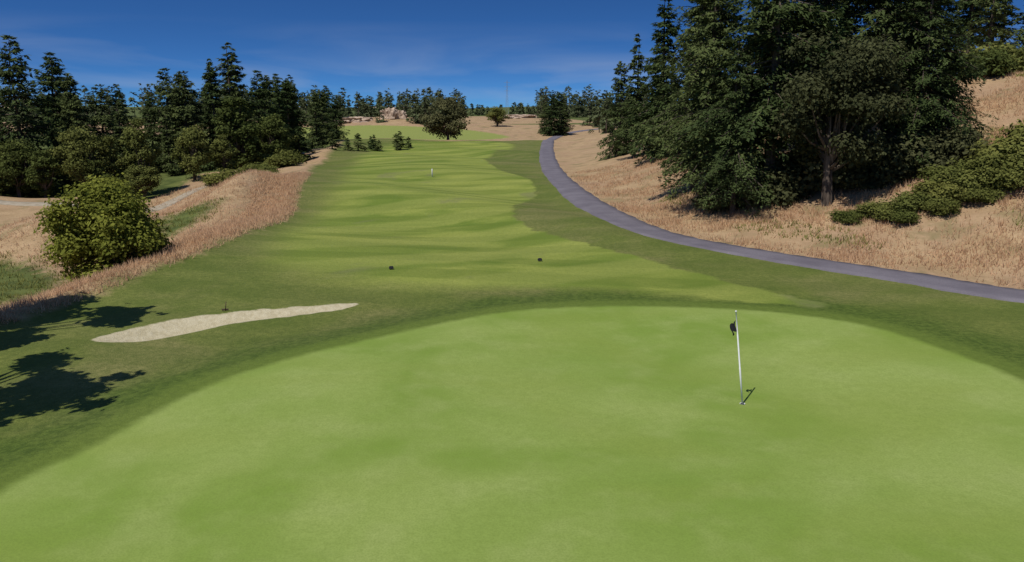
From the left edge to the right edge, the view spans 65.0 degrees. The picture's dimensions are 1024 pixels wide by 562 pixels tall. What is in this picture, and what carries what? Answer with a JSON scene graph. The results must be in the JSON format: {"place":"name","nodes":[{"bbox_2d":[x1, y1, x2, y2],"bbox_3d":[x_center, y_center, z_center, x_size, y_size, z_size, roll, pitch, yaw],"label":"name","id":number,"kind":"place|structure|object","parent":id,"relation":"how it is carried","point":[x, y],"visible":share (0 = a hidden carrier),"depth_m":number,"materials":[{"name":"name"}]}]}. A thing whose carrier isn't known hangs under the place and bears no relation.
{"place":"outdoors","nodes":[
{"label":"outdoors","id":0,"kind":"place"},
{"bbox_2d":[0,152,304,211],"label":"gravel road","id":1,"kind":"structure","parent":0,"point":[156,208],"depth_m":72.42,"materials":[{"name":"beige gravel"}]},
{"bbox_2d":[0,71,1023,561],"bbox_3d":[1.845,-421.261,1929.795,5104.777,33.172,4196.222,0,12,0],"label":"ground","id":2,"kind":"structure","parent":0,"point":[468,377],"depth_m":20.11,"materials":[{"name":"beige plant"}]},
{"bbox_2d":[0,167,19,193],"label":"alder tree","id":3,"kind":"object","parent":2,"relation":"on","point":[2,183],"visible":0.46,"depth_m":73.73,"materials":[{"name":"green plant"}]},
{"bbox_2d":[0,138,40,197],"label":"alder tree","id":4,"kind":"object","parent":2,"relation":"on","point":[12,164],"visible":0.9,"depth_m":73.84,"materials":[{"name":"green plant"}]},
{"bbox_2d":[0,35,72,196],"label":"douglas fir","id":5,"kind":"object","parent":2,"relation":"on","point":[16,72],"visible":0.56,"depth_m":76.75,"materials":[{"name":"green plant"}]},
{"bbox_2d":[22,149,62,197],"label":"alder tree","id":6,"kind":"object","parent":2,"relation":"on","point":[39,173],"visible":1,"depth_m":74.02,"materials":[{"name":"green plant"}]},
{"bbox_2d":[24,52,88,179],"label":"douglas fir","id":7,"kind":"object","parent":2,"relation":"on","point":[53,86],"visible":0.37,"depth_m":86.94,"materials":[{"name":"green plant"}]},
{"bbox_2d":[39,57,81,160],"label":"douglas fir","id":8,"kind":"object","parent":2,"relation":"on","point":[61,88],"visible":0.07,"depth_m":97.06,"materials":[{"name":"green plant"}]},
{"bbox_2d":[46,125,108,195],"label":"alder tree","id":9,"kind":"object","parent":2,"relation":"on","point":[73,155],"visible":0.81,"depth_m":75.21,"materials":[{"name":"green plant"}]},
{"bbox_2d":[51,73,103,183],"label":"douglas fir","id":10,"kind":"object","parent":2,"relation":"on","point":[69,83],"visible":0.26,"depth_m":83.72,"materials":[{"name":"green plant"}]},
{"bbox_2d":[59,98,105,187],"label":"douglas fir","id":11,"kind":"object","parent":2,"relation":"on","point":[83,119],"visible":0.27,"depth_m":80.29,"materials":[{"name":"green plant"}]},
{"bbox_2d":[81,160,113,183],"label":"alder tree","id":12,"kind":"object","parent":2,"relation":"on","point":[97,169],"visible":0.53,"depth_m":75.19,"materials":[{"name":"green plant"}]},
{"bbox_2d":[33,172,173,282],"bbox_3d":[-18.740,-2.378,36.956,5.812,5.232,6.363,-5,13,-22],"label":"round bush","id":13,"kind":"object","parent":2,"relation":"on","point":[108,224],"visible":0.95,"depth_m":35.63,"materials":[{"name":"green plant"}]},
{"bbox_2d":[83,84,132,172],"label":"douglas fir","id":14,"kind":"object","parent":2,"relation":"on","point":[103,122],"visible":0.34,"depth_m":90.51,"materials":[{"name":"green plant"}]},
{"bbox_2d":[93,136,129,181],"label":"alder tree","id":15,"kind":"object","parent":2,"relation":"on","point":[115,165],"visible":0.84,"depth_m":77.97,"materials":[{"name":"green plant"}]},
{"bbox_2d":[105,84,132,152],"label":"douglas fir","id":16,"kind":"object","parent":2,"relation":"on","point":[115,99],"visible":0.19,"depth_m":97.53,"materials":[{"name":"green plant"}]},
{"bbox_2d":[111,100,139,175],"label":"douglas fir","id":17,"kind":"object","parent":2,"relation":"on","point":[118,128],"visible":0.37,"depth_m":86.23,"materials":[{"name":"green plant"}]},
{"bbox_2d":[119,117,164,195],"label":"alder tree","id":18,"kind":"object","parent":2,"relation":"on","point":[134,138],"visible":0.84,"depth_m":78.39,"materials":[{"name":"green plant"}]},
{"bbox_2d":[123,165,164,196],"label":"bush","id":19,"kind":"object","parent":2,"relation":"on","point":[147,179],"visible":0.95,"depth_m":76.64,"materials":[{"name":"green plant"}]},
{"bbox_2d":[139,95,165,170],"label":"douglas fir","id":20,"kind":"object","parent":2,"relation":"on","point":[149,101],"visible":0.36,"depth_m":97.64,"materials":[{"name":"green plant"}]},
{"bbox_2d":[144,68,191,171],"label":"douglas fir","id":21,"kind":"object","parent":2,"relation":"on","point":[161,92],"visible":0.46,"depth_m":96.28,"materials":[{"name":"green plant"}]},
{"bbox_2d":[160,106,181,175],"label":"douglas fir","id":22,"kind":"object","parent":2,"relation":"on","point":[171,164],"visible":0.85,"depth_m":93.41,"materials":[{"name":"green plant"}]},
{"bbox_2d":[166,72,197,146],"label":"douglas fir","id":23,"kind":"object","parent":2,"relation":"on","point":[177,82],"visible":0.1,"depth_m":108.83,"materials":[{"name":"green plant"}]},
{"bbox_2d":[161,71,213,174],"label":"douglas fir","id":24,"kind":"object","parent":2,"relation":"on","point":[190,116],"visible":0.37,"depth_m":95.15,"materials":[{"name":"green plant"}]},
{"bbox_2d":[169,124,214,180],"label":"alder tree","id":25,"kind":"object","parent":2,"relation":"on","point":[190,141],"visible":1,"depth_m":84.42,"materials":[{"name":"green plant"}]},
{"bbox_2d":[201,58,221,140],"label":"douglas fir","id":26,"kind":"object","parent":2,"relation":"on","point":[210,62],"visible":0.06,"depth_m":100.08,"materials":[{"name":"green plant"}]},
{"bbox_2d":[193,64,233,171],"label":"douglas fir","id":27,"kind":"object","parent":2,"relation":"on","point":[209,89],"visible":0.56,"depth_m":96.26,"materials":[{"name":"green plant"}]},
{"bbox_2d":[197,168,241,185],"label":"shrub","id":28,"kind":"object","parent":2,"relation":"on","point":[214,177],"visible":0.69,"depth_m":78.78,"materials":[{"name":"green plant"}]},
{"bbox_2d":[210,134,239,171],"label":"alder tree","id":29,"kind":"object","parent":2,"relation":"on","point":[223,155],"visible":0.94,"depth_m":87.72,"materials":[{"name":"green plant"}]},
{"bbox_2d":[208,42,258,167],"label":"douglas fir","id":30,"kind":"object","parent":2,"relation":"on","point":[237,76],"visible":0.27,"depth_m":97.89,"materials":[{"name":"green plant"}]},
{"bbox_2d":[217,61,253,164],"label":"douglas fir","id":31,"kind":"object","parent":2,"relation":"on","point":[223,80],"visible":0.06,"depth_m":102.96,"materials":[{"name":"green plant"}]},
{"bbox_2d":[211,96,263,167],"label":"alder tree","id":32,"kind":"object","parent":2,"relation":"on","point":[241,132],"visible":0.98,"depth_m":92.81,"materials":[{"name":"green plant"}]},
{"bbox_2d":[236,162,282,172],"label":"shrub","id":33,"kind":"object","parent":2,"relation":"on","point":[264,167],"visible":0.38,"depth_m":86.68,"materials":[{"name":"green plant"}]},
{"bbox_2d":[244,70,286,163],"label":"douglas fir","id":34,"kind":"object","parent":2,"relation":"on","point":[259,92],"visible":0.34,"depth_m":104.89,"materials":[{"name":"green plant"}]},
{"bbox_2d":[250,75,290,127],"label":"douglas fir","id":35,"kind":"object","parent":2,"relation":"on","point":[269,97],"visible":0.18,"depth_m":114.55,"materials":[{"name":"green plant"}]},
{"bbox_2d":[254,113,292,155],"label":"alder tree","id":36,"kind":"object","parent":2,"relation":"on","point":[274,132],"visible":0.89,"depth_m":98.50,"materials":[{"name":"green plant"}]},
{"bbox_2d":[260,73,296,124],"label":"douglas fir","id":37,"kind":"object","parent":2,"relation":"on","point":[273,78],"visible":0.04,"depth_m":122.22,"materials":[{"name":"green plant"}]},
{"bbox_2d":[251,149,308,167],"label":"shrub","id":38,"kind":"object","parent":2,"relation":"on","point":[283,159],"visible":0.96,"depth_m":94.38,"materials":[{"name":"green plant"}]},
{"bbox_2d":[263,124,300,152],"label":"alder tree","id":39,"kind":"object","parent":2,"relation":"on","point":[289,133],"visible":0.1,"depth_m":108.79,"materials":[{"name":"green plant"}]},
{"bbox_2d":[271,77,298,156],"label":"douglas fir","id":40,"kind":"object","parent":2,"relation":"on","point":[278,99],"visible":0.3,"depth_m":112.10,"materials":[{"name":"green plant"}]},
{"bbox_2d":[274,80,305,152],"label":"douglas fir","id":41,"kind":"object","parent":2,"relation":"on","point":[289,119],"visible":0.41,"depth_m":119.09,"materials":[{"name":"green plant"}]},
{"bbox_2d":[287,80,309,147],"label":"douglas fir","id":42,"kind":"object","parent":2,"relation":"on","point":[300,112],"visible":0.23,"depth_m":124.94,"materials":[{"name":"green plant"}]},
{"bbox_2d":[287,126,315,160],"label":"young fir","id":43,"kind":"object","parent":2,"relation":"on","point":[299,142],"visible":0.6,"depth_m":110.25,"materials":[{"name":"green plant"}]},
{"bbox_2d":[306,92,329,147],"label":"douglas fir","id":44,"kind":"object","parent":2,"relation":"on","point":[317,137],"visible":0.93,"depth_m":135.01,"materials":[{"name":"green plant"}]},
{"bbox_2d":[306,89,341,143],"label":"douglas fir","id":45,"kind":"object","parent":2,"relation":"on","point":[325,120],"visible":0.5,"depth_m":144.69,"materials":[{"name":"green plant"}]},
{"bbox_2d":[324,131,342,150],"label":"young fir","id":46,"kind":"object","parent":2,"relation":"on","point":[331,142],"visible":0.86,"depth_m":122.13,"materials":[{"name":"green plant"}]},
{"bbox_2d":[326,95,350,139],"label":"douglas fir","id":47,"kind":"object","parent":2,"relation":"on","point":[335,115],"visible":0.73,"depth_m":152.40,"materials":[{"name":"green plant"}]},
{"bbox_2d":[2,77,694,140],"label":"distant tree line","id":48,"kind":"object","parent":2,"relation":"on","point":[363,107],"visible":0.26,"depth_m":278.48,"materials":[{"name":"green plant"}]},
{"bbox_2d":[340,116,368,122],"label":"rock outcrop","id":49,"kind":"object","parent":2,"relation":"on","point":[359,119],"visible":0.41,"depth_m":243.37,"materials":[{"name":"stone"}]},
{"bbox_2d":[353,133,366,150],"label":"young fir","id":50,"kind":"object","parent":2,"relation":"on","point":[358,145],"visible":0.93,"depth_m":126.13,"materials":[{"name":"green plant"}]},
{"bbox_2d":[380,108,397,119],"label":"rock outcrop","id":51,"kind":"object","parent":2,"relation":"on","point":[390,114],"visible":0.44,"depth_m":249.15,"materials":[{"name":"stone"}]},
{"bbox_2d":[393,131,406,150],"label":"young fir","id":52,"kind":"object","parent":2,"relation":"on","point":[400,145],"visible":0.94,"depth_m":130.91,"materials":[{"name":"green plant"}]},
{"bbox_2d":[413,94,469,139],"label":"oak tree","id":53,"kind":"object","parent":2,"relation":"on","point":[448,116],"visible":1,"depth_m":158.21,"materials":[{"name":"green plant"}]},
{"bbox_2d":[486,106,509,126],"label":"oak tree","id":54,"kind":"object","parent":2,"relation":"on","point":[496,114],"visible":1,"depth_m":234.03,"materials":[{"name":"green plant"}]},
{"bbox_2d":[0,70,1023,323],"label":"dry grass","id":55,"kind":"structure","parent":2,"relation":"on","point":[270,212],"depth_m":42.87,"materials":[{"name":"beige plant"}]},
{"bbox_2d":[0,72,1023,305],"bbox_3d":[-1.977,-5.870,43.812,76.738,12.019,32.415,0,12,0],"label":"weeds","id":56,"kind":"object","parent":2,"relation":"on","point":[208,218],"visible":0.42,"depth_m":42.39,"materials":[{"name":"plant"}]},
{"bbox_2d":[537,102,550,133],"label":"douglas fir","id":57,"kind":"object","parent":2,"relation":"on","point":[542,116],"visible":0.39,"depth_m":203.44,"materials":[{"name":"green plant"}]},
{"bbox_2d":[539,90,566,135],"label":"douglas fir","id":58,"kind":"object","parent":2,"relation":"on","point":[549,122],"visible":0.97,"depth_m":195.58,"materials":[{"name":"green plant"}]},
{"bbox_2d":[546,92,575,134],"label":"douglas fir","id":59,"kind":"object","parent":2,"relation":"on","point":[559,103],"visible":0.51,"depth_m":200.08,"materials":[{"name":"green plant"}]},
{"bbox_2d":[560,99,570,133],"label":"douglas fir","id":60,"kind":"object","parent":2,"relation":"on","point":[564,122],"visible":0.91,"depth_m":198.63,"materials":[{"name":"green plant"}]},
{"bbox_2d":[595,61,636,160],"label":"douglas fir","id":61,"kind":"object","parent":2,"relation":"on","point":[618,84],"visible":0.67,"depth_m":93.76,"materials":[{"name":"green plant"}]},
{"bbox_2d":[609,33,650,157],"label":"douglas fir","id":62,"kind":"object","parent":2,"relation":"on","point":[637,91],"visible":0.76,"depth_m":85.36,"materials":[{"name":"green plant"}]},
{"bbox_2d":[631,28,673,150],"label":"douglas fir","id":63,"kind":"object","parent":2,"relation":"on","point":[658,45],"visible":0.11,"depth_m":88.73,"materials":[{"name":"green plant"}]},
{"bbox_2d":[625,0,685,165],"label":"douglas fir","id":64,"kind":"object","parent":2,"relation":"on","point":[671,29],"visible":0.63,"depth_m":75.20,"materials":[{"name":"green plant"}]},
{"bbox_2d":[627,0,744,190],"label":"douglas fir","id":65,"kind":"object","parent":2,"relation":"on","point":[695,11],"visible":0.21,"depth_m":54.22,"materials":[{"name":"green plant"}]},
{"bbox_2d":[639,0,782,210],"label":"douglas fir","id":66,"kind":"object","parent":2,"relation":"on","point":[702,48],"visible":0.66,"depth_m":46.87,"materials":[{"name":"green plant"}]},
{"bbox_2d":[689,178,751,211],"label":"undergrowth shrub","id":67,"kind":"object","parent":2,"relation":"on","point":[719,208],"visible":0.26,"depth_m":47.52,"materials":[{"name":"green plant"}]},
{"bbox_2d":[682,36,779,217],"bbox_3d":[12.667,-8.079,45.091,5.755,10.871,5.764,9,15,37],"label":"douglas fir","id":68,"kind":"object","parent":2,"relation":"on","point":[736,95],"visible":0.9,"depth_m":44.45,"materials":[{"name":"green plant"}]},
{"bbox_2d":[730,311,744,404],"bbox_3d":[5.212,1.776,18.544,0.473,2.255,0.129,0,12,0],"label":"golf flagstick","id":69,"kind":"object","parent":2,"relation":"on","point":[732,327],"visible":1,"depth_m":18.47,"materials":[{"name":"white paint"}]},
{"bbox_2d":[735,0,772,98],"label":"douglas fir","id":70,"kind":"object","parent":2,"relation":"on","point":[754,33],"visible":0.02,"depth_m":66.99,"materials":[{"name":"green plant"}]},
{"bbox_2d":[672,0,845,196],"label":"douglas fir","id":71,"kind":"object","parent":2,"relation":"on","point":[774,10],"visible":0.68,"depth_m":44.23,"materials":[{"name":"green plant"}]},
{"bbox_2d":[723,163,814,205],"bbox_3d":[14.994,-5.413,46.154,5.574,2.715,5.306,-8,14,-32],"label":"undergrowth shrub","id":72,"kind":"object","parent":2,"relation":"on","point":[783,193],"visible":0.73,"depth_m":44.80,"materials":[{"name":"green plant"}]},
{"bbox_2d":[744,150,813,190],"bbox_3d":[16.233,-6.485,47.905,6.588,3.208,6.270,4,13,19],"label":"undergrowth shrub","id":73,"kind":"object","parent":2,"relation":"on","point":[788,163],"visible":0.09,"depth_m":46.09,"materials":[{"name":"green plant"}]},
{"bbox_2d":[742,0,860,148],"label":"douglas fir","id":74,"kind":"object","parent":2,"relation":"on","point":[820,2],"visible":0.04,"depth_m":53.50,"materials":[{"name":"green plant"}]},
{"bbox_2d":[759,150,855,190],"bbox_3d":[17.242,-6.485,46.011,6.588,3.208,6.270,6,14,27],"label":"undergrowth shrub","id":75,"kind":"object","parent":2,"relation":"on","point":[814,178],"visible":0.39,"depth_m":44.49,"materials":[{"name":"green plant"}]},
{"bbox_2d":[725,0,922,173],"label":"douglas fir","id":76,"kind":"object","parent":2,"relation":"on","point":[848,23],"visible":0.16,"depth_m":45.49,"materials":[{"name":"green plant"}]},
{"bbox_2d":[767,24,916,206],"bbox_3d":[17.203,-8.547,42.722,7.559,9.831,7.693,0,12,0],"label":"oak tree","id":77,"kind":"object","parent":2,"relation":"on","point":[832,91],"visible":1,"depth_m":41.12,"materials":[{"name":"green plant"}]},
{"bbox_2d":[829,208,867,224],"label":"shrub","id":78,"kind":"object","parent":2,"relation":"on","point":[850,214],"visible":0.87,"depth_m":40.60,"materials":[{"name":"green plant"}]},
{"bbox_2d":[852,199,900,220],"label":"shrub","id":79,"kind":"object","parent":2,"relation":"on","point":[880,209],"visible":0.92,"depth_m":40.17,"materials":[{"name":"green plant"}]},
{"bbox_2d":[844,135,937,182],"bbox_3d":[20.302,-6.932,45.135,6.270,3.208,6.588,-6,14,-27],"label":"undergrowth shrub","id":80,"kind":"object","parent":2,"relation":"on","point":[875,170],"visible":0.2,"depth_m":43.15,"materials":[{"name":"green plant"}]},
{"bbox_2d":[875,208,921,224],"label":"shrub","id":81,"kind":"object","parent":2,"relation":"on","point":[903,216],"visible":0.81,"depth_m":38.77,"materials":[{"name":"green plant"}]},
{"bbox_2d":[808,0,992,149],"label":"douglas fir","id":82,"kind":"object","parent":2,"relation":"on","point":[874,31],"visible":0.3,"depth_m":44.44,"materials":[{"name":"green plant"}]},
{"bbox_2d":[873,131,957,174],"bbox_3d":[21.941,-6.913,44.391,5.574,2.715,5.306,-12,17,-43],"label":"undergrowth shrub","id":83,"kind":"object","parent":2,"relation":"on","point":[897,157],"visible":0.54,"depth_m":42.91,"materials":[{"name":"green plant"}]},
{"bbox_2d":[888,189,952,211],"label":"shrub","id":84,"kind":"object","parent":2,"relation":"on","point":[906,201],"visible":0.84,"depth_m":39.52,"materials":[{"name":"green plant"}]},
{"bbox_2d":[881,0,977,140],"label":"douglas fir","id":85,"kind":"object","parent":2,"relation":"on","point":[916,20],"visible":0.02,"depth_m":46.81,"materials":[{"name":"green plant"}]},
{"bbox_2d":[872,0,990,183],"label":"douglas fir","id":86,"kind":"object","parent":2,"relation":"on","point":[927,81],"visible":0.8,"depth_m":43.45,"materials":[{"name":"green plant"}]},
{"bbox_2d":[919,197,964,215],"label":"shrub","id":87,"kind":"object","parent":2,"relation":"on","point":[945,206],"visible":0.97,"depth_m":38.66,"materials":[{"name":"green plant"}]},
{"bbox_2d":[899,121,990,165],"bbox_3d":[24.107,-7.491,44.592,5.306,2.715,5.574,2,12,9],"label":"undergrowth shrub","id":88,"kind":"object","parent":2,"relation":"on","point":[960,141],"visible":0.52,"depth_m":43.13,"materials":[{"name":"green plant"}]},
{"bbox_2d":[907,173,984,201],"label":"shrub","id":89,"kind":"object","parent":2,"relation":"on","point":[946,189],"visible":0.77,"depth_m":39.62,"materials":[{"name":"green plant"}]},
{"bbox_2d":[910,4,997,143],"bbox_3d":[24.588,-11.011,44.953,4.937,8.686,4.061,5,13,23],"label":"douglas fir","id":90,"kind":"object","parent":2,"relation":"on","point":[961,29],"visible":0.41,"depth_m":44.25,"materials":[{"name":"green plant"}]},
{"bbox_2d":[913,157,995,185],"bbox_3d":[22.661,-5.348,40.849,4.102,1.922,3.489,5,13,21],"label":"shrub","id":91,"kind":"object","parent":2,"relation":"on","point":[931,173],"visible":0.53,"depth_m":40.81,"materials":[{"name":"green plant"}]},
{"bbox_2d":[953,0,987,52],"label":"douglas fir","id":92,"kind":"object","parent":2,"relation":"on","point":[972,12],"visible":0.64,"depth_m":72.68,"materials":[{"name":"green plant"}]},
{"bbox_2d":[936,0,1012,58],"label":"douglas fir","id":93,"kind":"object","parent":2,"relation":"on","point":[976,8],"visible":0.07,"depth_m":75.39,"materials":[{"name":"green plant"}]},
{"bbox_2d":[957,181,1011,203],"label":"shrub","id":94,"kind":"object","parent":2,"relation":"on","point":[981,195],"visible":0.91,"depth_m":38.63,"materials":[{"name":"green plant"}]},
{"bbox_2d":[948,162,1023,191],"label":"shrub","id":95,"kind":"object","parent":2,"relation":"on","point":[1009,181],"visible":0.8,"depth_m":39.09,"materials":[{"name":"green plant"}]},
{"bbox_2d":[964,0,1016,48],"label":"douglas fir","id":96,"kind":"object","parent":2,"relation":"on","point":[997,11],"visible":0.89,"depth_m":68.63,"materials":[{"name":"green plant"}]},
{"bbox_2d":[959,44,1023,75],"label":"shrub","id":97,"kind":"object","parent":2,"relation":"on","point":[999,63],"visible":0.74,"depth_m":56.62,"materials":[{"name":"green plant"}]},
{"bbox_2d":[960,40,1023,72],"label":"shrub","id":98,"kind":"object","parent":2,"relation":"on","point":[1009,49],"visible":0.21,"depth_m":60.11,"materials":[{"name":"green plant"}]},
{"bbox_2d":[964,140,1023,182],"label":"shrub","id":99,"kind":"object","parent":2,"relation":"on","point":[1015,161],"visible":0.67,"depth_m":39.38,"materials":[{"name":"green plant"}]},
{"bbox_2d":[965,129,1023,163],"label":"shrub","id":100,"kind":"object","parent":2,"relation":"on","point":[1018,138],"visible":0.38,"depth_m":40.43,"materials":[{"name":"green plant"}]},
{"bbox_2d":[977,0,1013,40],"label":"douglas fir","id":101,"kind":"object","parent":2,"relation":"on","point":[1000,21],"visible":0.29,"depth_m":75.16,"materials":[{"name":"green plant"}]},
{"bbox_2d":[985,2,1022,47],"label":"douglas fir","id":102,"kind":"object","parent":2,"relation":"on","point":[1012,19],"visible":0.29,"depth_m":78.05,"materials":[{"name":"green plant"}]},
{"bbox_2d":[989,119,1023,141],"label":"shrub","id":103,"kind":"object","parent":2,"relation":"on","point":[1019,129],"visible":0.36,"depth_m":42.50,"materials":[{"name":"green plant"}]},
{"bbox_2d":[1011,5,1023,48],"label":"douglas fir","id":104,"kind":"object","parent":2,"relation":"on","point":[1019,39],"visible":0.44,"depth_m":74.10,"materials":[{"name":"green plant"}]},
{"bbox_2d":[0,0,1023,107],"label":"sky","id":105,"kind":"structure","parent":0,"point":[366,47],"materials":[{"name":"blue"}]},
{"bbox_2d":[539,127,1023,302],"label":"cart path","id":106,"kind":"structure","parent":0,"point":[569,189],"depth_m":37.88,"materials":[{"name":"grey asphalt"}]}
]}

